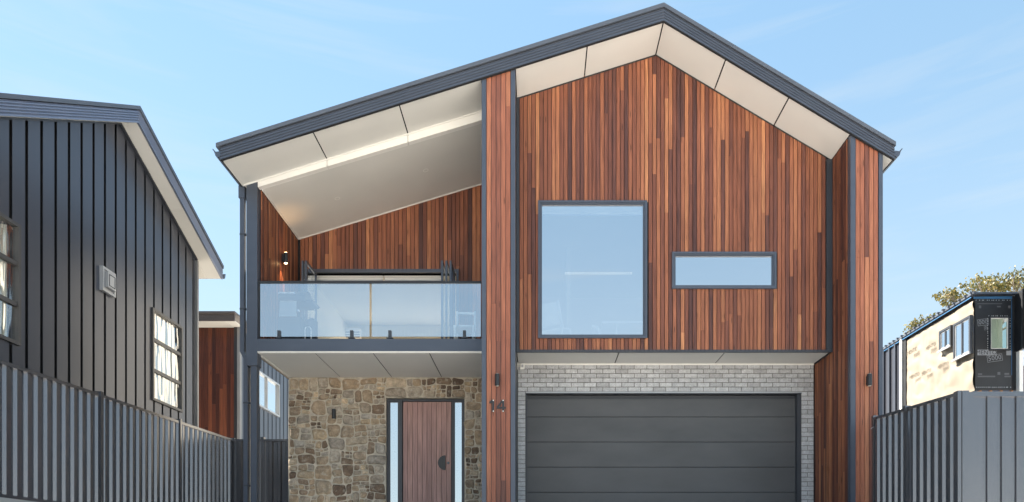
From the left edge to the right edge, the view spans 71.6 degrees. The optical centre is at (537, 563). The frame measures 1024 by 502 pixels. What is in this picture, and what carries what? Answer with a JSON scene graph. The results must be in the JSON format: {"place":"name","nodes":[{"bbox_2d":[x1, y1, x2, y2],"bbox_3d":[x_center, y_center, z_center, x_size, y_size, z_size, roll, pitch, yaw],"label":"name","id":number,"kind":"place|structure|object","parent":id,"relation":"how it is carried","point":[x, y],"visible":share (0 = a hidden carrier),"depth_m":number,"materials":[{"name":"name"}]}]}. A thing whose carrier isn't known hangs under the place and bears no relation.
{"place":"outdoors","nodes":[
{"label":"outdoors","id":0,"kind":"place"},
{"bbox_2d":[282,337,317,338],"bbox_3d":[-4.517,-4.559,13.438,0.657,1.177,0.604,0,0,0],"label":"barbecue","id":1,"kind":"object","parent":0,"point":[299,337],"visible":0.02,"depth_m":13.25,"materials":[{"name":"metal"}]},
{"bbox_2d":[0,0,1023,365],"label":"sky","id":2,"kind":"structure","parent":0,"point":[943,80],"materials":[{"name":"blue"}]},
{"bbox_3d":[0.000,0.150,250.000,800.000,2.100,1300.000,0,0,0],"label":"ground","id":3,"kind":"structure","parent":0,"visible":0},
{"bbox_2d":[0,497,34,501],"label":"retaining wall","id":4,"kind":"structure","parent":3,"relation":"on","point":[8,500],"depth_m":8.64,"materials":[{"name":"concrete"}]},
{"bbox_2d":[0,360,287,501],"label":"metal fence","id":5,"kind":"object","parent":4,"relation":"on","point":[62,441],"visible":0.94,"depth_m":10.62,"materials":[{"name":"grey metal"}]},
{"bbox_2d":[0,93,225,426],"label":"neighbour house","id":6,"kind":"structure","parent":3,"relation":"on","point":[109,257],"depth_m":11.99,"materials":[{"name":"metal"}]},
{"bbox_2d":[0,212,20,345],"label":"window","id":7,"kind":"structure","parent":6,"relation":"in","point":[15,262],"depth_m":9.98,"materials":[{"name":"white glass"}]},
{"bbox_2d":[151,307,182,412],"bbox_3d":[-7.457,-4.030,14.165,0.185,1.776,1.146,0,0,0],"label":"window","id":8,"kind":"structure","parent":6,"relation":"in","point":[163,352],"depth_m":14.29,"materials":[{"name":"white glass"}]},
{"bbox_2d":[199,311,288,438],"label":"timber wing","id":9,"kind":"structure","parent":3,"relation":"on","point":[220,384],"depth_m":18.61,"materials":[{"name":"brown wood"}]},
{"bbox_2d":[259,370,279,416],"bbox_3d":[-7.825,-4.915,20.415,0.090,0.990,2.017,0,0,0],"label":"window","id":10,"kind":"structure","parent":9,"relation":"in","point":[269,390],"depth_m":20.67,"materials":[{"name":"silver metal"}]},
{"bbox_2d":[212,2,901,501],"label":"house","id":11,"kind":"structure","parent":3,"relation":"on","point":[656,230],"depth_m":12.77,"materials":[{"name":"wood"}]},
{"bbox_2d":[282,252,287,263],"bbox_3d":[-4.948,-5.992,13.900,0.106,0.210,0.080,0,0,0],"label":"wall lamp","id":12,"kind":"object","parent":11,"relation":"attached to","point":[285,257],"visible":1,"depth_m":13.87,"materials":[{"name":"black metal"}]},
{"bbox_2d":[301,260,304,280],"bbox_3d":[-4.700,-5.035,14.500,0.040,2.110,0.660,0,0,0],"label":"folding door","id":13,"kind":"structure","parent":11,"relation":"in","point":[302,262],"depth_m":14.17,"materials":[{"name":"metal"}]},
{"bbox_2d":[305,260,316,280],"bbox_3d":[-4.630,-5.035,14.500,0.040,2.110,0.660,0,0,0],"label":"folding door","id":14,"kind":"structure","parent":11,"relation":"in","point":[310,275],"depth_m":14.39,"materials":[{"name":"metal"}]},
{"bbox_2d":[332,408,335,418],"bbox_3d":[-4.137,-3.042,14.408,0.080,0.210,0.106,0,0,0],"label":"wall lamp","id":15,"kind":"object","parent":11,"relation":"attached to","point":[333,413],"visible":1,"depth_m":14.36,"materials":[{"name":"metal"}]},
{"bbox_2d":[317,276,383,280],"bbox_3d":[-4.069,-6.098,15.070,1.572,0.184,0.127,0,0,0],"label":"roller blind","id":16,"kind":"object","parent":11,"relation":"attached to","point":[349,278],"visible":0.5,"depth_m":15.05,"materials":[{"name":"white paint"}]},
{"bbox_2d":[258,281,480,338],"bbox_3d":[-3.046,-4.598,12.855,4.052,1.040,0.110,0,0,0],"label":"glass balustrade","id":17,"kind":"object","parent":11,"relation":"on","point":[342,308],"visible":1,"depth_m":12.85,"materials":[{"name":"clear glass"}]},
{"bbox_2d":[384,276,440,280],"bbox_3d":[-2.635,-6.098,15.070,1.216,0.184,0.127,0,0,0],"label":"roller blind","id":18,"kind":"object","parent":11,"relation":"attached to","point":[412,278],"visible":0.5,"depth_m":15.05,"materials":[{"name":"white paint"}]},
{"bbox_2d":[403,402,451,501],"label":"front door","id":19,"kind":"structure","parent":11,"relation":"in","point":[427,426],"depth_m":14.59,"materials":[{"name":"wood"}]},
{"bbox_2d":[441,260,444,338],"bbox_3d":[-1.910,-5.035,14.500,0.040,2.110,0.660,0,0,0],"label":"folding door","id":20,"kind":"structure","parent":11,"relation":"in","point":[442,263],"depth_m":14.17,"materials":[{"name":"metal"}]},
{"bbox_2d":[445,260,448,338],"bbox_3d":[-1.825,-5.035,14.500,0.040,2.110,0.660,0,0,0],"label":"folding door","id":21,"kind":"structure","parent":11,"relation":"in","point":[446,262],"depth_m":14.17,"materials":[{"name":"metal"}]},
{"bbox_2d":[449,260,454,338],"bbox_3d":[-1.740,-5.035,14.500,0.040,2.110,0.660,0,0,0],"label":"folding door","id":22,"kind":"structure","parent":11,"relation":"in","point":[451,269],"depth_m":14.17,"materials":[{"name":"metal"}]},
{"bbox_2d":[489,400,505,411],"bbox_3d":[-0.677,-2.669,11.988,0.284,0.205,0.017,0,0,0],"label":"house number","id":23,"kind":"object","parent":11,"relation":"attached to","point":[500,403],"visible":1,"depth_m":11.98,"materials":[{"name":"black metal"}]},
{"bbox_2d":[495,373,499,385],"bbox_3d":[-0.677,-3.095,11.943,0.080,0.210,0.106,0,0,0],"label":"wall lamp","id":24,"kind":"object","parent":11,"relation":"attached to","point":[497,379],"visible":1,"depth_m":11.90,"materials":[{"name":"metal"}]},
{"bbox_2d":[517,362,524,369],"bbox_3d":[-0.334,-3.737,13.424,0.239,0.157,0.105,0,0,42],"label":"motion sensor","id":25,"kind":"object","parent":11,"relation":"attached to","point":[522,366],"visible":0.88,"depth_m":13.35,"materials":[{"name":"white paint"}]},
{"bbox_2d":[538,200,646,338],"bbox_3d":[0.987,-5.283,12.758,1.958,2.468,0.085,0,0,0],"label":"window","id":26,"kind":"structure","parent":11,"relation":"in","point":[592,254],"depth_m":12.77,"materials":[{"name":"glass"}]},
{"bbox_2d":[527,399,794,501],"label":"garage door","id":27,"kind":"structure","parent":11,"relation":"in","point":[579,450],"depth_m":13.65,"materials":[{"name":"paint"}]},
{"bbox_2d":[672,252,776,289],"bbox_3d":[3.346,-5.266,12.758,1.874,0.661,0.085,0,0,0],"label":"window","id":28,"kind":"structure","parent":11,"relation":"in","point":[690,270],"depth_m":12.77,"materials":[{"name":"glass"}]},
{"bbox_2d":[866,373,871,385],"bbox_3d":[5.583,-3.095,11.943,0.080,0.210,0.106,0,0,0],"label":"wall lamp","id":29,"kind":"object","parent":11,"relation":"attached to","point":[869,379],"visible":1,"depth_m":11.90,"materials":[{"name":"metal"}]},
{"bbox_2d":[903,312,935,334],"bbox_3d":[15.267,-5.181,28.437,2.069,8.755,4.093,0,0,13],"label":"gum tree","id":30,"kind":"object","parent":3,"relation":"on","point":[913,323],"visible":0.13,"depth_m":26.93,"materials":[{"name":"green plant"}]},
{"bbox_2d":[872,390,1023,501],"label":"metal fence","id":31,"kind":"object","parent":3,"relation":"on","point":[962,446],"visible":1,"depth_m":9.47,"materials":[{"name":"grey metal"}]},
{"bbox_2d":[883,288,1023,413],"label":"house","id":32,"kind":"structure","parent":3,"relation":"on","point":[954,347],"depth_m":15.19,"materials":[{"name":"beige paint"}]},
{"bbox_2d":[937,325,952,352],"bbox_3d":[9.033,-4.967,15.691,0.125,0.481,0.490,0,0,0],"label":"window","id":33,"kind":"structure","parent":32,"relation":"in","point":[946,334],"depth_m":15.66,"materials":[{"name":"grey metal"}]},
{"bbox_2d":[951,315,973,361],"bbox_3d":[9.033,-4.777,15.071,0.125,0.812,0.640,0,0,0],"label":"window","id":34,"kind":"structure","parent":32,"relation":"in","point":[963,342],"depth_m":15.03,"materials":[{"name":"grey metal"}]},
{"bbox_2d":[989,317,1009,349],"bbox_3d":[9.591,-4.786,14.755,0.406,0.687,0.070,0,0,0],"label":"window","id":35,"kind":"structure","parent":32,"relation":"in","point":[1006,319],"depth_m":14.72,"materials":[{"name":"grey metal"}]},
{"bbox_2d":[931,265,1023,330],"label":"gum tree","id":36,"kind":"object","parent":3,"relation":"on","point":[993,284],"visible":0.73,"depth_m":26.90,"materials":[{"name":"green plant"}]}
]}

